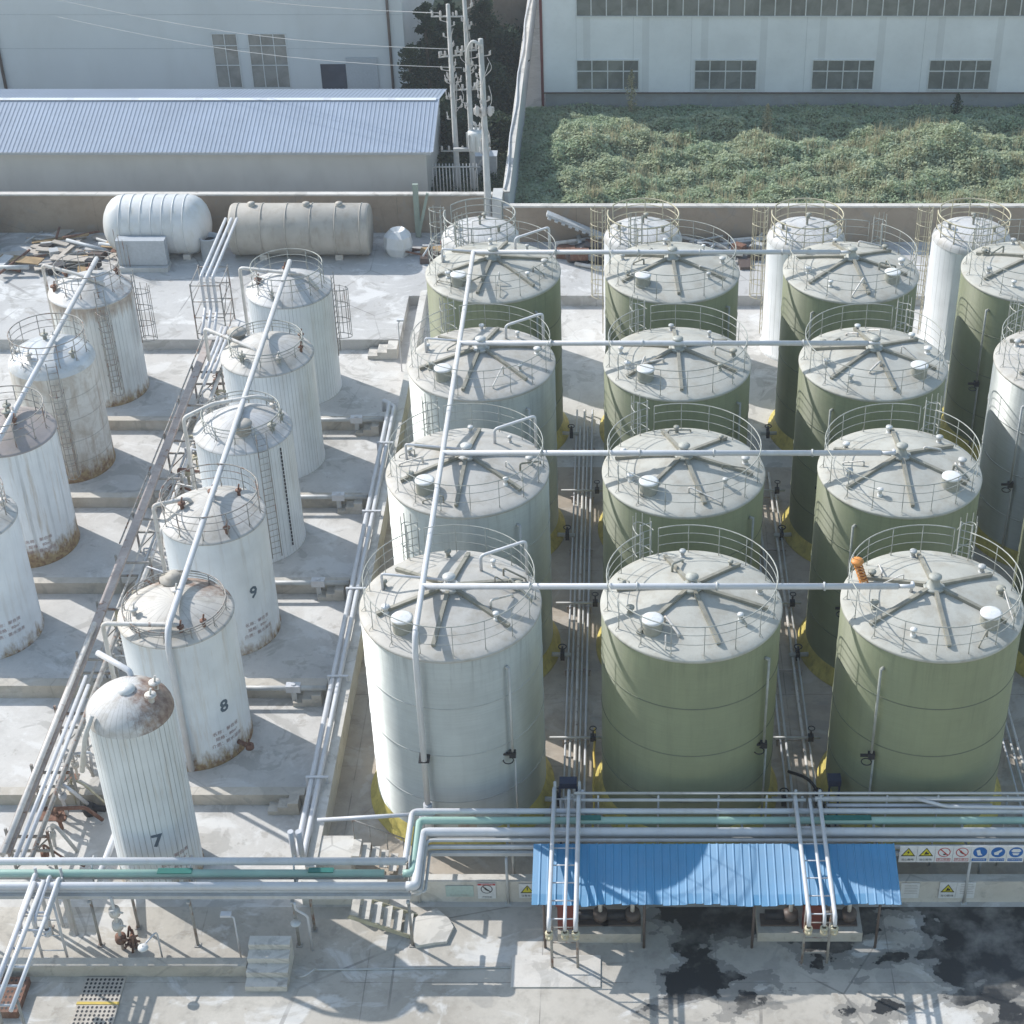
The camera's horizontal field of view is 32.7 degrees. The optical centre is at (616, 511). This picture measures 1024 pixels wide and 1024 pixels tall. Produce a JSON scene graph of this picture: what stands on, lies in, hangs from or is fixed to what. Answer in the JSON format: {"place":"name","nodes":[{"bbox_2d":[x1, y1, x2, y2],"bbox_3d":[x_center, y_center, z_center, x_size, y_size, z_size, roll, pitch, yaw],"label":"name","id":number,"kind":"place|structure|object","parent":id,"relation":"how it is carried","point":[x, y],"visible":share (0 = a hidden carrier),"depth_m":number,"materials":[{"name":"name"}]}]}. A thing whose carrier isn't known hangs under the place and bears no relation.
{"place":"outdoors","nodes":[
{"label":"outdoors","id":0,"kind":"place"},
{"bbox_2d":[0,0,433,88],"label":"factory building","id":1,"kind":"structure","parent":0,"point":[43,45],"depth_m":115.83,"materials":[{"name":"white paint"}]},
{"bbox_2d":[211,33,242,87],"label":"window","id":2,"kind":"structure","parent":1,"relation":"in","point":[227,62],"depth_m":116.40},
{"bbox_2d":[247,33,290,87],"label":"window","id":3,"kind":"structure","parent":1,"relation":"in","point":[268,71],"depth_m":116.42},
{"bbox_2d":[345,58,378,88],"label":"sliding door","id":4,"kind":"structure","parent":1,"relation":"in","point":[359,76],"depth_m":116.83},
{"bbox_2d":[108,416,383,429],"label":"cross wall","id":5,"kind":"structure","parent":0,"point":[138,422],"depth_m":82.45,"materials":[{"name":"concrete"}]},
{"bbox_2d":[0,233,930,349],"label":"yard terrace","id":6,"kind":"structure","parent":0,"point":[384,287],"depth_m":93.22,"materials":[{"name":"concrete"}]},
{"bbox_2d":[112,229,171,272],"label":"steel box","id":7,"kind":"object","parent":6,"relation":"on","point":[142,254],"visible":0.98,"depth_m":94.57,"materials":[{"name":"grey paint"}]},
{"bbox_2d":[103,194,211,259],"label":"lying tank","id":8,"kind":"object","parent":6,"relation":"on","point":[182,223],"visible":0.86,"depth_m":94.77,"materials":[{"name":"metal"}]},
{"bbox_2d":[227,201,372,259],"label":"lying tank","id":9,"kind":"object","parent":6,"relation":"on","point":[339,230],"visible":0.98,"depth_m":94.92,"materials":[{"name":"metal"}]},
{"bbox_2d":[384,226,412,257],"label":"tarp bundle","id":10,"kind":"object","parent":6,"relation":"on","point":[398,241],"visible":1,"depth_m":95.99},
{"bbox_2d":[466,38,493,216],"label":"utility pole","id":11,"kind":"object","parent":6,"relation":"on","point":[484,110],"visible":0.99,"depth_m":93.74,"materials":[{"name":"concrete"}]},
{"bbox_2d":[420,0,521,191],"bbox_3d":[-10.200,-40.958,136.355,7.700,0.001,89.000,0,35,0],"label":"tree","id":12,"kind":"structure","parent":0,"point":[457,3],"depth_m":124.88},
{"bbox_2d":[397,42,424,88],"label":"tree","id":13,"kind":"object","parent":12,"relation":"on","point":[409,54],"visible":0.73,"depth_m":112.88,"materials":[{"name":"green plant"}]},
{"bbox_2d":[412,1,441,87],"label":"tree","id":14,"kind":"object","parent":12,"relation":"on","point":[424,27],"visible":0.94,"depth_m":116.06,"materials":[{"name":"green plant"}]},
{"bbox_2d":[431,4,468,191],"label":"utility pole","id":15,"kind":"object","parent":12,"relation":"on","point":[451,80],"visible":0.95,"depth_m":100.65,"materials":[{"name":"concrete"}]},
{"bbox_2d":[442,22,472,96],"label":"tree","id":16,"kind":"object","parent":12,"relation":"on","point":[457,33],"visible":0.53,"depth_m":115.27,"materials":[{"name":"green plant"}]},
{"bbox_2d":[455,0,479,190],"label":"utility pole","id":17,"kind":"object","parent":12,"relation":"on","point":[467,26],"visible":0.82,"depth_m":100.45,"materials":[{"name":"concrete"}]},
{"bbox_2d":[413,5,523,193],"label":"undergrowth","id":18,"kind":"object","parent":12,"relation":"on","point":[464,156],"visible":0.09,"depth_m":114.63,"materials":[{"name":"green plant"}]},
{"bbox_2d":[462,0,505,64],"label":"tree","id":19,"kind":"object","parent":12,"relation":"on","point":[486,19],"visible":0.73,"depth_m":120.17,"materials":[{"name":"green plant"}]},
{"bbox_2d":[474,60,515,109],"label":"tree","id":20,"kind":"object","parent":12,"relation":"on","point":[496,77],"visible":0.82,"depth_m":113.80,"materials":[{"name":"green plant"}]},
{"bbox_2d":[467,0,526,29],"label":"back wall","id":21,"kind":"structure","parent":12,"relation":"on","point":[511,10],"depth_m":127.67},
{"bbox_2d":[487,108,511,150],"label":"tree","id":22,"kind":"object","parent":12,"relation":"on","point":[499,124],"visible":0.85,"depth_m":108.66,"materials":[{"name":"green plant"}]},
{"bbox_2d":[486,24,529,76],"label":"tree","id":23,"kind":"object","parent":12,"relation":"on","point":[505,43],"visible":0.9,"depth_m":118.77,"materials":[{"name":"green plant"}]},
{"bbox_2d":[0,907,1023,1023],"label":"apron pavement","id":24,"kind":"structure","parent":0,"point":[916,965],"depth_m":55.62,"materials":[{"name":"concrete"}]},
{"bbox_2d":[0,977,30,1017],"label":"brick block","id":25,"kind":"object","parent":24,"relation":"on","point":[8,995],"visible":0.52,"depth_m":54.50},
{"bbox_2d":[0,880,59,1023],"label":"loading pipe frame","id":26,"kind":"object","parent":24,"relation":"on","point":[6,957],"visible":1,"depth_m":52.76,"materials":[{"name":"white paint"}]},
{"bbox_2d":[17,867,78,957],"bbox_3d":[-18.065,13.161,55.172,1.070,3.100,2.247,0,35,0],"label":"loading pipe frame","id":27,"kind":"object","parent":24,"relation":"on","point":[48,932],"visible":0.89,"depth_m":55.05,"materials":[{"name":"white paint"}]},
{"bbox_2d":[70,1005,118,1023],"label":"drain cover","id":28,"kind":"object","parent":24,"relation":"on","point":[94,1014],"visible":1,"depth_m":54.18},
{"bbox_2d":[78,977,125,1001],"bbox_3d":[-16.260,15.118,55.011,1.280,0.046,1.000,0,35,0],"label":"drain cover","id":29,"kind":"object","parent":24,"relation":"on","point":[102,989],"visible":1,"depth_m":55.00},
{"bbox_2d":[0,958,247,976],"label":"front kerb wall","id":30,"kind":"structure","parent":24,"relation":"on","point":[137,967],"depth_m":55.34,"materials":[{"name":"concrete"}]},
{"bbox_2d":[108,897,140,952],"bbox_3d":[-15.820,13.173,55.772,0.740,2.400,0.601,0,35,0],"label":"valve stack","id":31,"kind":"object","parent":24,"relation":"on","point":[118,926],"visible":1,"depth_m":55.91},
{"bbox_2d":[0,855,414,947],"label":"pipe rack","id":32,"kind":"object","parent":24,"relation":"on","point":[188,891],"visible":0.87,"depth_m":55.33,"materials":[{"name":"metal"}]},
{"bbox_2d":[245,936,293,991],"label":"stair block","id":33,"kind":"structure","parent":24,"relation":"on","point":[270,959],"depth_m":55.23,"materials":[{"name":"concrete"}]},
{"bbox_2d":[347,899,417,938],"bbox_3d":[-7.625,13.214,56.856,2.150,1.140,1.000,0,35,0],"label":"steel stair","id":34,"kind":"object","parent":24,"relation":"on","point":[376,916],"visible":0.86,"depth_m":56.70,"materials":[{"name":"metal"}]},
{"bbox_2d":[412,908,453,947],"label":"octagonal slab","id":35,"kind":"structure","parent":24,"relation":"on","point":[433,927],"depth_m":56.94,"materials":[{"name":"concrete"}]},
{"bbox_2d":[511,955,600,987],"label":"concrete slab","id":36,"kind":"structure","parent":24,"relation":"on","point":[532,971],"depth_m":55.56,"materials":[{"name":"concrete"}]},
{"bbox_2d":[545,781,581,967],"bbox_3d":[-1.655,12.114,56.514,1.090,3.300,6.247,0,35,0],"label":"loading pipe frame","id":37,"kind":"object","parent":36,"relation":"on","point":[575,933],"visible":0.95,"depth_m":55.26,"materials":[{"name":"grey paint"}]},
{"bbox_2d":[558,904,640,942],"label":"pump plinth","id":38,"kind":"structure","parent":24,"relation":"on","point":[610,934],"depth_m":56.54,"materials":[{"name":"concrete"}]},
{"bbox_2d":[531,843,901,948],"bbox_3d":[3.170,12.531,56.296,11.700,2.862,2.153,0,35,0],"label":"canopy","id":39,"kind":"object","parent":24,"relation":"on","point":[725,874],"visible":0.97,"depth_m":55.65,"materials":[{"name":"metal"}]},
{"bbox_2d":[755,904,862,941],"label":"pump plinth","id":40,"kind":"structure","parent":24,"relation":"on","point":[795,933],"depth_m":56.59,"materials":[{"name":"concrete"}]},
{"bbox_2d":[759,905,798,925],"bbox_3d":[5.325,12.646,56.914,1.250,1.070,1.460,0,35,0],"label":"pump","id":41,"kind":"object","parent":40,"relation":"on","point":[787,916],"visible":0.7,"depth_m":56.58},
{"bbox_2d":[789,789,838,965],"bbox_3d":[6.355,12.171,56.432,1.070,3.300,5.647,0,35,0],"label":"loading pipe frame","id":42,"kind":"object","parent":24,"relation":"on","point":[824,931],"visible":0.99,"depth_m":55.26,"materials":[{"name":"grey paint"}]},
{"bbox_2d":[0,0,1023,906],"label":"ground","id":43,"kind":"structure","parent":0,"point":[286,732],"depth_m":71.92,"materials":[{"name":"concrete"}]},
{"bbox_2d":[0,477,43,658],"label":"storage tank","id":44,"kind":"object","parent":43,"relation":"on","point":[21,622],"visible":1,"depth_m":67.90,"materials":[{"name":"metal"}]},
{"bbox_2d":[0,256,98,442],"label":"header pipe","id":45,"kind":"object","parent":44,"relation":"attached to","point":[35,371],"visible":0.93,"depth_m":75.96,"materials":[{"name":"metal"}]},
{"bbox_2d":[0,385,79,567],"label":"storage tank","id":46,"kind":"object","parent":43,"relation":"on","point":[33,476],"visible":0.98,"depth_m":72.12,"materials":[{"name":"metal"}]},
{"bbox_2d":[7,313,115,483],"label":"storage tank","id":47,"kind":"object","parent":43,"relation":"on","point":[66,384],"visible":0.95,"depth_m":77.05,"materials":[{"name":"metal"}]},
{"bbox_2d":[41,250,157,407],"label":"storage tank","id":48,"kind":"object","parent":43,"relation":"on","point":[104,309],"visible":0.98,"depth_m":82.64,"materials":[{"name":"metal"}]},
{"bbox_2d":[0,326,231,868],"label":"pipe rack","id":49,"kind":"object","parent":43,"relation":"on","point":[32,787],"visible":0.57,"depth_m":65.71,"materials":[{"name":"grey metal"}]},
{"bbox_2d":[79,650,203,881],"bbox_3d":[-15.566,8.618,57.261,2.931,8.208,3.186,0,35,0],"label":"storage tank","id":50,"kind":"object","parent":43,"relation":"on","point":[131,728],"visible":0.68,"depth_m":55.60,"materials":[{"name":"metal"}]},
{"bbox_2d":[0,787,305,804],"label":"cross wall","id":51,"kind":"structure","parent":43,"relation":"on","point":[215,795],"depth_m":61.72,"materials":[{"name":"concrete"}]},
{"bbox_2d":[0,678,327,697],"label":"cross wall","id":52,"kind":"structure","parent":43,"relation":"on","point":[32,687],"depth_m":66.49,"materials":[{"name":"concrete"}]},
{"bbox_2d":[101,570,253,771],"bbox_3d":[-15.607,5.494,63.011,4.695,6.822,4.100,0,35,0],"label":"storage tank","id":53,"kind":"object","parent":43,"relation":"on","point":[206,651],"visible":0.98,"depth_m":61.52,"materials":[{"name":"metal"}]},
{"bbox_2d":[165,259,291,771],"bbox_3d":[-15.473,-1.317,72.760,0.277,6.366,28.516,0,35,0],"label":"header pipe","id":54,"kind":"object","parent":53,"relation":"attached to","point":[172,614],"visible":0.99,"depth_m":64.20,"materials":[{"name":"metal"}]},
{"bbox_2d":[33,577,349,593],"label":"cross wall","id":55,"kind":"structure","parent":43,"relation":"on","point":[70,585],"depth_m":71.94,"materials":[{"name":"concrete"}]},
{"bbox_2d":[189,217,237,338],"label":"pipe bridge","id":56,"kind":"structure","parent":43,"relation":"on","point":[210,301],"depth_m":88.25,"materials":[{"name":"white paint"}]},
{"bbox_2d":[152,463,280,655],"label":"storage tank","id":57,"kind":"object","parent":43,"relation":"on","point":[233,556],"visible":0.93,"depth_m":66.78,"materials":[{"name":"metal"}]},
{"bbox_2d":[71,492,367,507],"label":"cross wall","id":58,"kind":"structure","parent":43,"relation":"on","point":[104,499],"depth_m":77.12,"materials":[{"name":"concrete"}]},
{"bbox_2d":[0,89,445,191],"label":"shed","id":59,"kind":"structure","parent":43,"relation":"on","point":[220,140],"depth_m":102.35,"materials":[{"name":"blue metal"}]},
{"bbox_2d":[182,390,305,562],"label":"storage tank","id":60,"kind":"object","parent":43,"relation":"on","point":[262,449],"visible":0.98,"depth_m":71.80,"materials":[{"name":"metal"}]},
{"bbox_2d":[0,192,492,232],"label":"boundary wall","id":61,"kind":"structure","parent":43,"relation":"on","point":[44,212],"depth_m":98.02,"materials":[{"name":"concrete"}]},
{"bbox_2d":[203,320,325,478],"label":"storage tank","id":62,"kind":"object","parent":43,"relation":"on","point":[285,375],"visible":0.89,"depth_m":77.08,"materials":[{"name":"metal"}]},
{"bbox_2d":[238,248,352,403],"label":"storage tank","id":63,"kind":"object","parent":43,"relation":"on","point":[306,304],"visible":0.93,"depth_m":82.44,"materials":[{"name":"metal"}]},
{"bbox_2d":[287,399,395,856],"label":"pipe run","id":64,"kind":"object","parent":43,"relation":"on","point":[299,848],"visible":0.9,"depth_m":66.80,"materials":[{"name":"white paint"}]},
{"bbox_2d":[306,290,427,868],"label":"dike wall","id":65,"kind":"structure","parent":43,"relation":"on","point":[328,792],"depth_m":67.51,"materials":[{"name":"concrete"}]},
{"bbox_2d":[428,198,519,256],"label":"domed tank","id":66,"kind":"object","parent":43,"relation":"on","point":[499,231],"visible":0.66,"depth_m":85.31,"materials":[{"name":"metal"}]},
{"bbox_2d":[425,212,578,449],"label":"storage tank","id":67,"kind":"object","parent":43,"relation":"on","point":[530,283],"visible":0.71,"depth_m":77.02,"materials":[{"name":"metal"}]},
{"bbox_2d":[503,0,536,202],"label":"plot wall","id":68,"kind":"structure","parent":43,"relation":"on","point":[512,162],"depth_m":110.44,"materials":[{"name":"white paint"}]},
{"bbox_2d":[590,198,681,351],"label":"domed tank","id":69,"kind":"object","parent":43,"relation":"on","point":[612,230],"visible":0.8,"depth_m":85.55,"materials":[{"name":"metal"}]},
{"bbox_2d":[317,808,1023,904],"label":"pipe rack","id":70,"kind":"object","parent":43,"relation":"on","point":[421,851],"visible":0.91,"depth_m":57.00,"materials":[{"name":"metal"}]},
{"bbox_2d":[599,212,749,441],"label":"storage tank","id":71,"kind":"object","parent":43,"relation":"on","point":[710,280],"visible":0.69,"depth_m":76.83,"materials":[{"name":"metal"}]},
{"bbox_2d":[473,249,850,254],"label":"header pipe","id":72,"kind":"object","parent":71,"relation":"attached to","point":[699,252],"visible":1,"depth_m":77.21,"materials":[{"name":"metal"}]},
{"bbox_2d":[408,874,1023,901],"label":"sign wall","id":73,"kind":"structure","parent":43,"relation":"on","point":[999,887],"depth_m":57.75,"materials":[{"name":"concrete"}]},
{"bbox_2d":[503,203,1023,241],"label":"boundary wall","id":74,"kind":"structure","parent":43,"relation":"on","point":[734,220],"depth_m":97.10,"materials":[{"name":"concrete"}]},
{"bbox_2d":[749,198,844,361],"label":"domed tank","id":75,"kind":"object","parent":43,"relation":"on","point":[779,234],"visible":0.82,"depth_m":86.04,"materials":[{"name":"metal"}]},
{"bbox_2d":[761,212,918,449],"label":"storage tank","id":76,"kind":"object","parent":43,"relation":"on","point":[814,285],"visible":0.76,"depth_m":77.16,"materials":[{"name":"metal"}]},
{"bbox_2d":[912,198,1011,363],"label":"domed tank","id":77,"kind":"object","parent":43,"relation":"on","point":[949,244],"visible":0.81,"depth_m":86.01,"materials":[{"name":"metal"}]},
{"bbox_2d":[939,214,1023,460],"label":"storage tank","id":78,"kind":"object","parent":43,"relation":"on","point":[991,283],"visible":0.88,"depth_m":78.29,"materials":[{"name":"metal"}]},
{"bbox_2d":[329,467,1023,881],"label":"tank floor","id":79,"kind":"structure","parent":0,"point":[357,775],"depth_m":65.81,"materials":[{"name":"concrete"}]},
{"bbox_2d":[305,836,355,868],"bbox_3d":[-9.675,11.779,59.025,1.550,1.000,1.200,0,35,0],"label":"landing","id":80,"kind":"object","parent":79,"relation":"on","point":[336,846],"visible":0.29,"depth_m":58.74,"materials":[{"name":"concrete"}]},
{"bbox_2d":[351,820,406,874],"bbox_3d":[-8.029,11.338,58.765,1.778,1.822,0.874,0,35,0],"label":"steel stair","id":81,"kind":"object","parent":80,"relation":"on","point":[375,850],"visible":0.63,"depth_m":58.93,"materials":[{"name":"metal"}]},
{"bbox_2d":[359,513,563,849],"bbox_3d":[-5.287,5.845,59.900,7.047,9.776,6.760,0,35,0],"label":"storage tank","id":82,"kind":"object","parent":79,"relation":"on","point":[480,652],"visible":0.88,"depth_m":57.66,"materials":[{"name":"metal"}]},
{"bbox_2d":[412,250,474,844],"bbox_3d":[-6.440,0.049,68.494,0.520,9.300,27.690,0,35,0],"label":"header pipe","id":83,"kind":"object","parent":82,"relation":"attached to","point":[424,758],"visible":0.89,"depth_m":58.56,"materials":[{"name":"metal"}]},
{"bbox_2d":[422,581,914,591],"bbox_3d":[1.725,2.500,57.198,16.171,0.609,0.529,0,35,0],"label":"header pipe","id":84,"kind":"object","parent":82,"relation":"attached to","point":[692,585],"visible":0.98,"depth_m":56.94,"materials":[{"name":"metal"}]},
{"bbox_2d":[385,393,570,676],"bbox_3d":[-5.287,1.274,66.527,7.047,9.776,6.760,0,35,0],"label":"storage tank","id":85,"kind":"object","parent":79,"relation":"on","point":[508,496],"visible":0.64,"depth_m":63.64,"materials":[{"name":"metal"}]},
{"bbox_2d":[442,449,895,456],"bbox_3d":[1.950,-2.099,63.866,16.621,0.609,0.529,0,35,0],"label":"header pipe","id":86,"kind":"object","parent":85,"relation":"attached to","point":[684,452],"visible":1,"depth_m":63.60,"materials":[{"name":"metal"}]},
{"bbox_2d":[407,295,574,553],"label":"storage tank","id":87,"kind":"object","parent":79,"relation":"on","point":[520,379],"visible":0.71,"depth_m":70.27,"materials":[{"name":"metal"}]},
{"bbox_2d":[559,409,594,826],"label":"pipe bundle","id":88,"kind":"object","parent":79,"relation":"on","point":[577,670],"visible":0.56,"depth_m":69.59,"materials":[{"name":"white paint"}]},
{"bbox_2d":[598,295,761,543],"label":"storage tank","id":89,"kind":"object","parent":79,"relation":"on","point":[717,376],"visible":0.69,"depth_m":70.11,"materials":[{"name":"metal"}]},
{"bbox_2d":[460,339,879,346],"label":"header pipe","id":90,"kind":"object","parent":89,"relation":"on","point":[711,343],"visible":1,"depth_m":70.39,"materials":[{"name":"metal"}]},
{"bbox_2d":[596,394,765,664],"bbox_3d":[2.724,1.330,66.566,7.047,9.640,6.760,0,35,0],"label":"storage tank","id":91,"kind":"object","parent":79,"relation":"on","point":[725,492],"visible":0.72,"depth_m":63.49,"materials":[{"name":"metal"}]},
{"bbox_2d":[594,513,792,843],"bbox_3d":[2.724,5.901,59.939,7.047,9.640,6.760,0,35,0],"label":"storage tank","id":92,"kind":"object","parent":79,"relation":"on","point":[688,693],"visible":0.89,"depth_m":57.54,"materials":[{"name":"metal"}]},
{"bbox_2d":[760,472,828,826],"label":"pipe bundle","id":93,"kind":"object","parent":79,"relation":"on","point":[778,549],"visible":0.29,"depth_m":66.52,"materials":[{"name":"white paint"}]},
{"bbox_2d":[574,792,1023,865],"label":"pipe run","id":94,"kind":"object","parent":79,"relation":"on","point":[931,801],"visible":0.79,"depth_m":57.73,"materials":[{"name":"grey paint"}]},
{"bbox_2d":[774,296,947,561],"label":"storage tank","id":95,"kind":"object","parent":79,"relation":"on","point":[894,366],"visible":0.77,"depth_m":70.43,"materials":[{"name":"metal"}]},
{"bbox_2d":[789,393,981,686],"bbox_3d":[10.286,1.330,66.566,7.047,9.640,6.760,0,35,0],"label":"storage tank","id":96,"kind":"object","parent":79,"relation":"on","point":[921,477],"visible":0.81,"depth_m":63.81,"materials":[{"name":"metal"}]},
{"bbox_2d":[808,513,1023,849],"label":"storage tank","id":97,"kind":"object","parent":79,"relation":"on","point":[924,670],"visible":0.93,"depth_m":57.51,"materials":[{"name":"metal"}]},
{"bbox_2d":[973,295,1023,567],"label":"storage tank","id":98,"kind":"object","parent":79,"relation":"on","point":[1000,512],"visible":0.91,"depth_m":72.16,"materials":[{"name":"metal"}]},
{"bbox_2d":[1013,519,1023,676],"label":"storage tank","id":99,"kind":"object","parent":79,"relation":"on","point":[1019,668],"visible":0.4,"depth_m":67.30,"materials":[{"name":"metal"}]},
{"bbox_2d":[514,102,1023,202],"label":"weed ground","id":100,"kind":"structure","parent":0,"point":[798,160],"depth_m":106.87,"materials":[{"name":"plant"}]},
{"bbox_2d":[539,0,1023,106],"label":"factory building","id":101,"kind":"structure","parent":0,"point":[780,53],"depth_m":114.05,"materials":[{"name":"white paint"}]},
{"bbox_2d":[576,59,638,89],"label":"window","id":102,"kind":"structure","parent":101,"relation":"in","point":[591,74],"depth_m":114.85,"materials":[{"name":"grey glass"}]},
{"bbox_2d":[694,59,757,89],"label":"window","id":103,"kind":"structure","parent":101,"relation":"in","point":[709,74],"depth_m":114.88,"materials":[{"name":"grey glass"}]},
{"bbox_2d":[576,0,1023,16],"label":"window","id":104,"kind":"structure","parent":101,"relation":"in","point":[584,8],"depth_m":112.38,"materials":[{"name":"grey glass"}]},
{"bbox_2d":[810,59,875,89],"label":"window","id":105,"kind":"structure","parent":101,"relation":"in","point":[827,74],"depth_m":114.88,"materials":[{"name":"grey glass"}]},
{"bbox_2d":[926,59,992,89],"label":"window","id":106,"kind":"structure","parent":101,"relation":"in","point":[943,74],"depth_m":114.88,"materials":[{"name":"grey glass"}]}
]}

